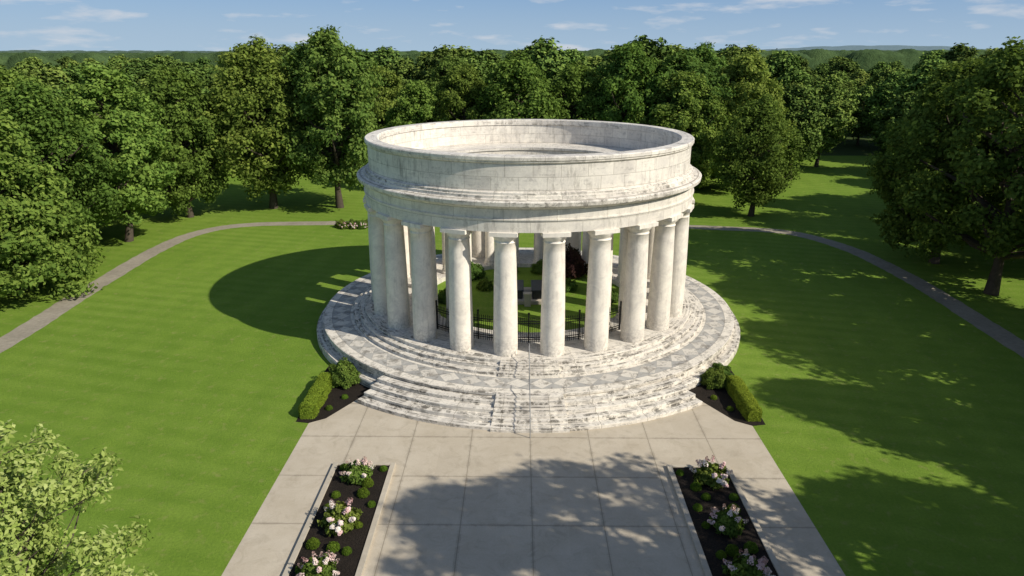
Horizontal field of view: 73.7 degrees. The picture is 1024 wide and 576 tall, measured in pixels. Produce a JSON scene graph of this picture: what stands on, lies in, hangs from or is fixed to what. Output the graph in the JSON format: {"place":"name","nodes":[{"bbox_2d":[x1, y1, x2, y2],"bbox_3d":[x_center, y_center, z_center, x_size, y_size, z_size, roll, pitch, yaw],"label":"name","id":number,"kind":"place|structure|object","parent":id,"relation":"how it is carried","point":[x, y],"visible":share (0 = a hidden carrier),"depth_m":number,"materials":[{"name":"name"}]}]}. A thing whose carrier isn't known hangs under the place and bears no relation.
{"place":"outdoors","nodes":[
{"label":"outdoors","id":0,"kind":"place"},
{"bbox_2d":[0,155,1023,575],"bbox_3d":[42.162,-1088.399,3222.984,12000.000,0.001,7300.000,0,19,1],"label":"lawn ground","id":1,"kind":"structure","parent":0,"point":[178,379],"depth_m":46.07,"materials":[{"name":"green plant"}]},
{"bbox_2d":[8,59,41,76],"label":"forest tree","id":2,"kind":"object","parent":1,"relation":"on","point":[22,66],"visible":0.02,"depth_m":122.69,"materials":[{"name":"green plant"}]},
{"bbox_2d":[14,60,59,71],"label":"forest tree","id":3,"kind":"object","parent":1,"relation":"on","point":[40,65],"visible":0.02,"depth_m":137.21,"materials":[{"name":"green plant"}]},
{"bbox_2d":[0,68,91,201],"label":"deciduous tree","id":4,"kind":"object","parent":1,"relation":"on","point":[8,78],"visible":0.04,"depth_m":71.05,"materials":[{"name":"green plant"}]},
{"bbox_2d":[23,67,76,94],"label":"forest tree","id":5,"kind":"object","parent":1,"relation":"on","point":[49,77],"visible":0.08,"depth_m":111.41,"materials":[{"name":"green plant"}]},
{"bbox_2d":[0,109,110,300],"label":"deciduous tree","id":6,"kind":"object","parent":1,"relation":"on","point":[44,244],"visible":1,"depth_m":57.65,"materials":[{"name":"green plant"}]},
{"bbox_2d":[0,78,128,241],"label":"deciduous tree","id":7,"kind":"object","parent":1,"relation":"on","point":[40,108],"visible":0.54,"depth_m":65.58,"materials":[{"name":"green plant"}]},
{"bbox_2d":[0,419,157,575],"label":"young tree","id":8,"kind":"object","parent":1,"relation":"on","point":[46,497],"visible":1,"depth_m":19.66,"materials":[{"name":"green plant"}]},
{"bbox_2d":[53,61,122,86],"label":"forest tree","id":9,"kind":"object","parent":1,"relation":"on","point":[73,72],"visible":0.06,"depth_m":123.64,"materials":[{"name":"green plant"}]},
{"bbox_2d":[50,65,179,241],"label":"deciduous tree","id":10,"kind":"object","parent":1,"relation":"on","point":[126,111],"visible":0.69,"depth_m":71.97,"materials":[{"name":"green plant"}]},
{"bbox_2d":[115,60,163,89],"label":"forest tree","id":11,"kind":"object","parent":1,"relation":"on","point":[139,71],"visible":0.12,"depth_m":134.48,"materials":[{"name":"green plant"}]},
{"bbox_2d":[145,71,208,150],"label":"forest tree","id":12,"kind":"object","parent":1,"relation":"on","point":[202,92],"visible":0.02,"depth_m":122.65,"materials":[{"name":"green plant"}]},
{"bbox_2d":[133,64,231,217],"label":"deciduous tree","id":13,"kind":"object","parent":1,"relation":"on","point":[175,87],"visible":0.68,"depth_m":83.60,"materials":[{"name":"green plant"}]},
{"bbox_2d":[194,34,325,208],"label":"deciduous tree","id":14,"kind":"object","parent":1,"relation":"on","point":[271,167],"visible":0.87,"depth_m":86.18,"materials":[{"name":"green plant"}]},
{"bbox_2d":[265,25,386,207],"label":"deciduous tree","id":15,"kind":"object","parent":1,"relation":"on","point":[318,83],"visible":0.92,"depth_m":86.33,"materials":[{"name":"green plant"}]},
{"bbox_2d":[349,49,403,117],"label":"forest tree","id":16,"kind":"object","parent":1,"relation":"on","point":[366,55],"visible":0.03,"depth_m":131.58,"materials":[{"name":"green plant"}]},
{"bbox_2d":[348,65,405,130],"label":"deciduous tree","id":17,"kind":"object","parent":1,"relation":"on","point":[387,97],"visible":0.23,"depth_m":115.49,"materials":[{"name":"green plant"}]},
{"bbox_2d":[381,80,453,128],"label":"deciduous tree","id":18,"kind":"object","parent":1,"relation":"on","point":[421,102],"visible":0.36,"depth_m":99.72,"materials":[{"name":"green plant"}]},
{"bbox_2d":[411,49,466,85],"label":"forest tree","id":19,"kind":"object","parent":1,"relation":"on","point":[433,60],"visible":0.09,"depth_m":120.98,"materials":[{"name":"green plant"}]},
{"bbox_2d":[418,54,468,119],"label":"deciduous tree","id":20,"kind":"object","parent":1,"relation":"on","point":[447,63],"visible":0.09,"depth_m":108.51,"materials":[{"name":"green plant"}]},
{"bbox_2d":[428,62,492,122],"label":"deciduous tree","id":21,"kind":"object","parent":1,"relation":"on","point":[465,81],"visible":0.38,"depth_m":99.82,"materials":[{"name":"green plant"}]},
{"bbox_2d":[0,50,930,52],"bbox_3d":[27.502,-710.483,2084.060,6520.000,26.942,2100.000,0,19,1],"label":"forest","id":22,"kind":"object","parent":1,"relation":"on","point":[82,51],"visible":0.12,"depth_m":1164.33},
{"bbox_2d":[460,52,499,103],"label":"forest tree","id":23,"kind":"object","parent":1,"relation":"on","point":[480,59],"visible":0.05,"depth_m":132.22,"materials":[{"name":"green plant"}]},
{"bbox_2d":[462,56,498,105],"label":"forest tree","id":24,"kind":"object","parent":1,"relation":"on","point":[478,66],"visible":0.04,"depth_m":121.48,"materials":[{"name":"green plant"}]},
{"bbox_2d":[473,51,566,119],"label":"deciduous tree","id":25,"kind":"object","parent":1,"relation":"on","point":[519,75],"visible":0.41,"depth_m":95.08,"materials":[{"name":"green plant"}]},
{"bbox_2d":[317,119,739,432],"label":"marble mausoleum","id":26,"kind":"structure","parent":1,"relation":"on","point":[555,186],"depth_m":43.61,"materials":[{"name":"stone"}]},
{"bbox_2d":[438,287,445,303],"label":"court shrub","id":27,"kind":"object","parent":26,"relation":"on","point":[441,296],"visible":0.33,"depth_m":53.75,"materials":[{"name":"green plant"}]},
{"bbox_2d":[471,261,485,280],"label":"court shrub","id":28,"kind":"object","parent":26,"relation":"on","point":[478,271],"visible":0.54,"depth_m":59.38,"materials":[{"name":"green plant"}]},
{"bbox_2d":[476,278,493,290],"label":"court shrub","id":29,"kind":"object","parent":26,"relation":"on","point":[484,284],"visible":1,"depth_m":56.70,"materials":[{"name":"green plant"}]},
{"bbox_2d":[435,300,621,342],"bbox_3d":[1.128,2.254,46.469,12.952,2.160,2.481,0,19,1],"label":"iron fence","id":30,"kind":"object","parent":26,"relation":"on","point":[438,325],"visible":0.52,"depth_m":45.98,"materials":[{"name":"metal"}]},
{"bbox_2d":[517,280,541,306],"bbox_3d":[1.232,0.330,54.807,4.600,1.090,3.950,0,19,1],"label":"granite tomb","id":31,"kind":"object","parent":26,"relation":"on","point":[529,296],"visible":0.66,"depth_m":53.85,"materials":[{"name":"stone"}]},
{"bbox_2d":[530,259,542,273],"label":"court shrub","id":32,"kind":"object","parent":26,"relation":"on","point":[538,265],"visible":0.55,"depth_m":61.00,"materials":[{"name":"green plant"}]},
{"bbox_2d":[565,278,577,291],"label":"court shrub","id":33,"kind":"object","parent":26,"relation":"on","point":[569,284],"visible":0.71,"depth_m":56.38,"materials":[{"name":"green plant"}]},
{"bbox_2d":[565,243,587,278],"bbox_3d":[5.081,-2.434,60.017,3.331,3.176,3.004,11,22,30],"label":"court shrub","id":34,"kind":"object","parent":26,"relation":"on","point":[575,264],"visible":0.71,"depth_m":59.23,"materials":[{"name":"red plant"}]},
{"bbox_2d":[498,35,583,118],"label":"deciduous tree","id":35,"kind":"object","parent":1,"relation":"on","point":[548,58],"visible":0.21,"depth_m":105.65,"materials":[{"name":"green plant"}]},
{"bbox_2d":[540,62,604,120],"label":"deciduous tree","id":36,"kind":"object","parent":1,"relation":"on","point":[573,84],"visible":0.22,"depth_m":98.32,"materials":[{"name":"green plant"}]},
{"bbox_2d":[587,41,671,125],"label":"deciduous tree","id":37,"kind":"object","parent":1,"relation":"on","point":[631,63],"visible":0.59,"depth_m":94.32,"materials":[{"name":"green plant"}]},
{"bbox_2d":[605,35,674,117],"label":"deciduous tree","id":38,"kind":"object","parent":1,"relation":"on","point":[656,49],"visible":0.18,"depth_m":106.92,"materials":[{"name":"green plant"}]},
{"bbox_2d":[622,47,735,171],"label":"deciduous tree","id":39,"kind":"object","parent":1,"relation":"on","point":[675,62],"visible":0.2,"depth_m":94.83,"materials":[{"name":"green plant"}]},
{"bbox_2d":[630,70,731,187],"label":"deciduous tree","id":40,"kind":"object","parent":1,"relation":"on","point":[695,126],"visible":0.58,"depth_m":91.41,"materials":[{"name":"green plant"}]},
{"bbox_2d":[687,41,744,100],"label":"deciduous tree","id":41,"kind":"object","parent":1,"relation":"on","point":[704,53],"visible":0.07,"depth_m":105.66,"materials":[{"name":"green plant"}]},
{"bbox_2d":[709,51,799,187],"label":"deciduous tree","id":42,"kind":"object","parent":1,"relation":"on","point":[741,70],"visible":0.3,"depth_m":98.62,"materials":[{"name":"green plant"}]},
{"bbox_2d":[708,95,808,216],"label":"deciduous tree","id":43,"kind":"object","parent":1,"relation":"on","point":[761,114],"visible":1,"depth_m":84.73,"materials":[{"name":"green plant"}]},
{"bbox_2d":[777,84,831,178],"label":"deciduous tree","id":44,"kind":"object","parent":1,"relation":"on","point":[793,97],"visible":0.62,"depth_m":109.70,"materials":[{"name":"green plant"}]},
{"bbox_2d":[787,74,861,166],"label":"forest tree","id":45,"kind":"object","parent":1,"relation":"on","point":[824,90],"visible":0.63,"depth_m":121.68,"materials":[{"name":"green plant"}]},
{"bbox_2d":[865,90,922,154],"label":"forest tree","id":46,"kind":"object","parent":1,"relation":"on","point":[898,103],"visible":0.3,"depth_m":116.02,"materials":[{"name":"green plant"}]},
{"bbox_2d":[888,60,904,70],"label":"forest tree","id":47,"kind":"object","parent":1,"relation":"on","point":[897,65],"visible":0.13,"depth_m":273.42,"materials":[{"name":"green plant"}]},
{"bbox_2d":[886,57,956,128],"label":"forest tree","id":48,"kind":"object","parent":1,"relation":"on","point":[912,81],"visible":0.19,"depth_m":129.82,"materials":[{"name":"green plant"}]},
{"bbox_2d":[861,55,1022,263],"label":"deciduous tree","id":49,"kind":"object","parent":1,"relation":"on","point":[900,220],"visible":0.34,"depth_m":65.24,"materials":[{"name":"green plant"}]},
{"bbox_2d":[884,36,1023,295],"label":"deciduous tree","id":50,"kind":"object","parent":1,"relation":"on","point":[1001,227],"visible":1,"depth_m":56.60,"materials":[{"name":"green plant"}]},
{"bbox_2d":[0,221,1023,357],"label":"walking path","id":51,"kind":"structure","parent":0,"point":[976,319],"depth_m":62.96,"materials":[{"name":"concrete"}]},
{"bbox_2d":[0,0,1023,50],"label":"sky","id":52,"kind":"structure","parent":0,"point":[43,25],"materials":[{"name":"blue"}]},
{"bbox_2d":[221,395,844,575],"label":"plaza pavement","id":53,"kind":"structure","parent":0,"point":[474,502],"depth_m":32.65,"materials":[{"name":"stone"}]},
{"bbox_2d":[296,363,369,422],"bbox_3d":[-10.575,6.405,43.407,4.100,0.001,8.550,0,19,1],"label":"mulch bed","id":54,"kind":"object","parent":53,"relation":"on","point":[336,402],"visible":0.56,"depth_m":42.06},
{"bbox_2d":[298,372,333,418],"bbox_3d":[-11.943,6.480,41.829,1.206,1.002,4.698,0,19,1],"label":"box hedge","id":55,"kind":"object","parent":54,"relation":"on","point":[314,399],"visible":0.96,"depth_m":41.08,"materials":[{"name":"green plant"}]},
{"bbox_2d":[328,357,361,388],"bbox_3d":[-10.842,5.408,43.871,2.250,1.752,2.240,0,19,1],"label":"garden shrub","id":56,"kind":"object","parent":54,"relation":"on","point":[344,369],"visible":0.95,"depth_m":43.41,"materials":[{"name":"green plant"}]},
{"bbox_2d":[282,462,395,575],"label":"raised flower bed","id":57,"kind":"object","parent":53,"relation":"on","point":[359,541],"visible":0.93,"depth_m":30.64,"materials":[{"name":"soil"}]},
{"bbox_2d":[306,537,319,549],"bbox_3d":[-8.570,10.962,29.376,0.628,0.412,0.639,-3,19,-7],"label":"boxwood ball","id":58,"kind":"object","parent":57,"relation":"on","point":[312,540],"visible":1,"depth_m":29.27,"materials":[{"name":"green plant"}]},
{"bbox_2d":[296,550,339,575],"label":"hydrangea bush","id":59,"kind":"object","parent":57,"relation":"on","point":[321,565],"visible":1,"depth_m":27.36,"materials":[{"name":"green plant"}]},
{"bbox_2d":[326,541,339,552],"bbox_3d":[-7.651,11.038,29.180,0.609,0.392,0.598,-12,22,-30],"label":"boxwood ball","id":60,"kind":"object","parent":57,"relation":"on","point":[331,544],"visible":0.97,"depth_m":29.07,"materials":[{"name":"green plant"}]},
{"bbox_2d":[317,497,362,536],"bbox_3d":[-7.775,10.161,30.476,1.874,1.250,2.019,1,19,4],"label":"hydrangea bush","id":61,"kind":"object","parent":57,"relation":"on","point":[343,520],"visible":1,"depth_m":30.26,"materials":[{"name":"green plant"}]},
{"bbox_2d":[339,456,375,484],"bbox_3d":[-7.716,8.989,34.013,1.708,1.149,1.663,10,21,27],"label":"hydrangea bush","id":62,"kind":"object","parent":57,"relation":"on","point":[357,471],"visible":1,"depth_m":33.79,"materials":[{"name":"green plant"}]},
{"bbox_2d":[356,487,369,497],"bbox_3d":[-7.146,9.793,32.764,0.648,0.418,0.637,3,19,8],"label":"boxwood ball","id":63,"kind":"object","parent":57,"relation":"on","point":[362,492],"visible":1,"depth_m":32.62,"materials":[{"name":"green plant"}]},
{"bbox_2d":[529,344,530,437],"bbox_3d":[1.044,5.906,40.478,0.056,2.877,6.573,0,19,1],"label":"stair handrail","id":64,"kind":"object","parent":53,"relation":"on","point":[529,391],"visible":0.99,"depth_m":39.16,"materials":[{"name":"metal"}]},
{"bbox_2d":[666,464,784,575],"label":"raised flower bed","id":65,"kind":"object","parent":53,"relation":"on","point":[709,543],"visible":0.61,"depth_m":30.77,"materials":[{"name":"soil"}]},
{"bbox_2d":[689,455,732,489],"bbox_3d":[9.848,9.068,33.658,1.864,1.244,2.009,-4,19,-13],"label":"hydrangea bush","id":66,"kind":"object","parent":65,"relation":"on","point":[708,473],"visible":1,"depth_m":33.46,"materials":[{"name":"green plant"}]},
{"bbox_2d":[707,504,748,537],"bbox_3d":[9.641,10.233,30.400,1.703,1.156,1.908,9,21,24],"label":"hydrangea bush","id":67,"kind":"object","parent":65,"relation":"on","point":[725,521],"visible":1,"depth_m":30.10,"materials":[{"name":"green plant"}]},
{"bbox_2d":[725,544,738,556],"bbox_3d":[9.369,11.101,28.979,0.633,0.408,0.622,-12,22,-30],"label":"boxwood ball","id":68,"kind":"object","parent":65,"relation":"on","point":[729,547],"visible":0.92,"depth_m":28.85,"materials":[{"name":"green plant"}]},
{"bbox_2d":[722,549,773,575],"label":"hydrangea bush","id":69,"kind":"object","parent":65,"relation":"on","point":[748,565],"visible":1,"depth_m":27.19,"materials":[{"name":"green plant"}]},
{"bbox_2d":[743,541,758,553],"bbox_3d":[10.215,11.040,29.150,0.628,0.412,0.639,-3,19,-7],"label":"boxwood ball","id":70,"kind":"object","parent":65,"relation":"on","point":[751,544],"visible":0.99,"depth_m":29.03,"materials":[{"name":"green plant"}]},
{"bbox_2d":[688,365,765,425],"bbox_3d":[12.723,6.498,43.138,4.100,0.001,8.550,0,19,1],"label":"mulch bed","id":71,"kind":"object","parent":53,"relation":"on","point":[722,402],"visible":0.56,"depth_m":41.82,"materials":[{"name":"soil"}]},
{"bbox_2d":[700,366,728,389],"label":"garden shrub","id":72,"kind":"object","parent":71,"relation":"on","point":[711,375],"visible":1,"depth_m":43.30,"materials":[{"name":"green plant"}]},
{"bbox_2d":[710,362,732,378],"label":"garden shrub","id":73,"kind":"object","parent":71,"relation":"on","point":[719,365],"visible":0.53,"depth_m":44.83,"materials":[{"name":"green plant"}]},
{"bbox_2d":[725,375,762,421],"bbox_3d":[14.058,6.582,41.515,1.179,1.011,4.618,0,19,1],"label":"box hedge","id":74,"kind":"object","parent":71,"relation":"on","point":[745,401],"visible":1,"depth_m":40.73,"materials":[{"name":"green plant"}]},
{"bbox_2d":[187,130,885,155],"bbox_3d":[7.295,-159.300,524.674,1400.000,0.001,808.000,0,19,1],"label":"forest floor ground","id":75,"kind":"structure","parent":0,"point":[850,147],"depth_m":152.59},
{"bbox_2d":[54,56,77,67],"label":"forest tree","id":76,"kind":"object","parent":75,"relation":"on","point":[61,61],"visible":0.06,"depth_m":246.44,"materials":[{"name":"green plant"}]},
{"bbox_2d":[104,57,126,70],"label":"forest tree","id":77,"kind":"object","parent":75,"relation":"on","point":[112,63],"visible":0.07,"depth_m":204.17,"materials":[{"name":"green plant"}]},
{"bbox_2d":[149,54,177,64],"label":"forest tree","id":78,"kind":"object","parent":75,"relation":"on","point":[159,59],"visible":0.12,"depth_m":233.22,"materials":[{"name":"green plant"}]},
{"bbox_2d":[160,59,186,68],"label":"forest tree","id":79,"kind":"object","parent":75,"relation":"on","point":[171,63],"visible":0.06,"depth_m":191.05,"materials":[{"name":"green plant"}]},
{"bbox_2d":[175,60,218,92],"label":"forest tree","id":80,"kind":"object","parent":75,"relation":"on","point":[188,67],"visible":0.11,"depth_m":146.61,"materials":[{"name":"green plant"}]},
{"bbox_2d":[192,57,214,67],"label":"forest tree","id":81,"kind":"object","parent":75,"relation":"on","point":[201,62],"visible":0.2,"depth_m":278.02,"materials":[{"name":"green plant"}]},
{"bbox_2d":[273,44,292,61],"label":"forest tree","id":82,"kind":"object","parent":75,"relation":"on","point":[286,48],"visible":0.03,"depth_m":175.09,"materials":[{"name":"green plant"}]},
{"bbox_2d":[371,45,409,68],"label":"forest tree","id":83,"kind":"object","parent":75,"relation":"on","point":[386,56],"visible":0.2,"depth_m":175.37,"materials":[{"name":"green plant"}]},
{"bbox_2d":[388,56,417,96],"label":"forest tree","id":84,"kind":"object","parent":75,"relation":"on","point":[402,69],"visible":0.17,"depth_m":143.11,"materials":[{"name":"green plant"}]},
{"bbox_2d":[408,44,461,80],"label":"forest tree","id":85,"kind":"object","parent":75,"relation":"on","point":[455,52],"visible":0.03,"depth_m":140.21,"materials":[{"name":"green plant"}]},
{"bbox_2d":[450,46,474,57],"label":"forest tree","id":86,"kind":"object","parent":75,"relation":"on","point":[463,50],"visible":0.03,"depth_m":201.88,"materials":[{"name":"green plant"}]},
{"bbox_2d":[477,49,503,72],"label":"forest tree","id":87,"kind":"object","parent":75,"relation":"on","point":[495,57],"visible":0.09,"depth_m":164.13,"materials":[{"name":"green plant"}]},
{"bbox_2d":[0,49,987,71],"bbox_3d":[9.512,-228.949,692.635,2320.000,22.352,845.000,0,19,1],"label":"distant forest","id":88,"kind":"object","parent":75,"relation":"on","point":[866,59],"visible":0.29,"depth_m":295.07,"materials":[{"name":"plant"}]},
{"bbox_2d":[563,47,586,62],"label":"forest tree","id":89,"kind":"object","parent":75,"relation":"on","point":[574,54],"visible":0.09,"depth_m":173.39,"materials":[{"name":"green plant"}]},
{"bbox_2d":[584,54,603,67],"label":"forest tree","id":90,"kind":"object","parent":75,"relation":"on","point":[594,60],"visible":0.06,"depth_m":150.08,"materials":[{"name":"green plant"}]},
{"bbox_2d":[591,44,623,68],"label":"forest tree","id":91,"kind":"object","parent":75,"relation":"on","point":[607,53],"visible":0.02,"depth_m":142.42,"materials":[{"name":"green plant"}]},
{"bbox_2d":[719,44,764,64],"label":"forest tree","id":92,"kind":"object","parent":75,"relation":"on","point":[734,52],"visible":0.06,"depth_m":164.48,"materials":[{"name":"green plant"}]},
{"bbox_2d":[760,48,811,88],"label":"forest tree","id":93,"kind":"object","parent":75,"relation":"on","point":[783,67],"visible":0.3,"depth_m":139.72,"materials":[{"name":"green plant"}]},
{"bbox_2d":[762,51,812,85],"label":"forest tree","id":94,"kind":"object","parent":75,"relation":"on","point":[791,54],"visible":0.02,"depth_m":151.06,"materials":[{"name":"green plant"}]},
{"bbox_2d":[815,63,831,76],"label":"forest tree","id":95,"kind":"object","parent":75,"relation":"on","point":[823,68],"visible":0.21,"depth_m":243.17,"materials":[{"name":"green plant"}]},
{"bbox_2d":[828,71,858,90],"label":"forest tree","id":96,"kind":"object","parent":75,"relation":"on","point":[842,75],"visible":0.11,"depth_m":176.99,"materials":[{"name":"green plant"}]},
{"bbox_2d":[825,57,862,82],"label":"forest tree","id":97,"kind":"object","parent":75,"relation":"on","point":[848,66],"visible":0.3,"depth_m":212.30,"materials":[{"name":"green plant"}]},
{"bbox_2d":[837,81,855,93],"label":"forest tree","id":98,"kind":"object","parent":75,"relation":"on","point":[849,87],"visible":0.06,"depth_m":164.41,"materials":[{"name":"green plant"}]},
{"bbox_2d":[844,70,873,87],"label":"forest tree","id":99,"kind":"object","parent":75,"relation":"on","point":[863,77],"visible":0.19,"depth_m":190.05,"materials":[{"name":"green plant"}]},
{"bbox_2d":[846,85,876,144],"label":"forest tree","id":100,"kind":"object","parent":75,"relation":"on","point":[865,91],"visible":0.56,"depth_m":154.22,"materials":[{"name":"green plant"}]},
{"bbox_2d":[866,61,891,71],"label":"forest tree","id":101,"kind":"object","parent":75,"relation":"on","point":[882,65],"visible":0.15,"depth_m":227.92,"materials":[{"name":"green plant"}]},
{"bbox_2d":[863,68,896,111],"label":"forest tree","id":102,"kind":"object","parent":75,"relation":"on","point":[882,76],"visible":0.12,"depth_m":176.87,"materials":[{"name":"green plant"}]},
{"bbox_2d":[861,71,908,149],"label":"forest tree","id":103,"kind":"object","parent":75,"relation":"on","point":[885,90],"visible":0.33,"depth_m":145.01,"materials":[{"name":"green plant"}]},
{"bbox_2d":[909,49,944,73],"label":"forest tree","id":104,"kind":"object","parent":75,"relation":"on","point":[932,55],"visible":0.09,"depth_m":186.17,"materials":[{"name":"green plant"}]},
{"bbox_2d":[940,43,980,69],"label":"forest tree","id":105,"kind":"object","parent":75,"relation":"on","point":[958,53],"visible":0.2,"depth_m":161.95,"materials":[{"name":"green plant"}]},
{"bbox_2d":[978,46,999,58],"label":"forest tree","id":106,"kind":"object","parent":75,"relation":"on","point":[989,50],"visible":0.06,"depth_m":175.59,"materials":[{"name":"green plant"}]},
{"bbox_2d":[364,45,986,51],"bbox_3d":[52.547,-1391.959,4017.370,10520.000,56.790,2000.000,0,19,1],"label":"horizon hills","id":107,"kind":"structure","parent":0,"point":[878,47],"depth_m":3134.91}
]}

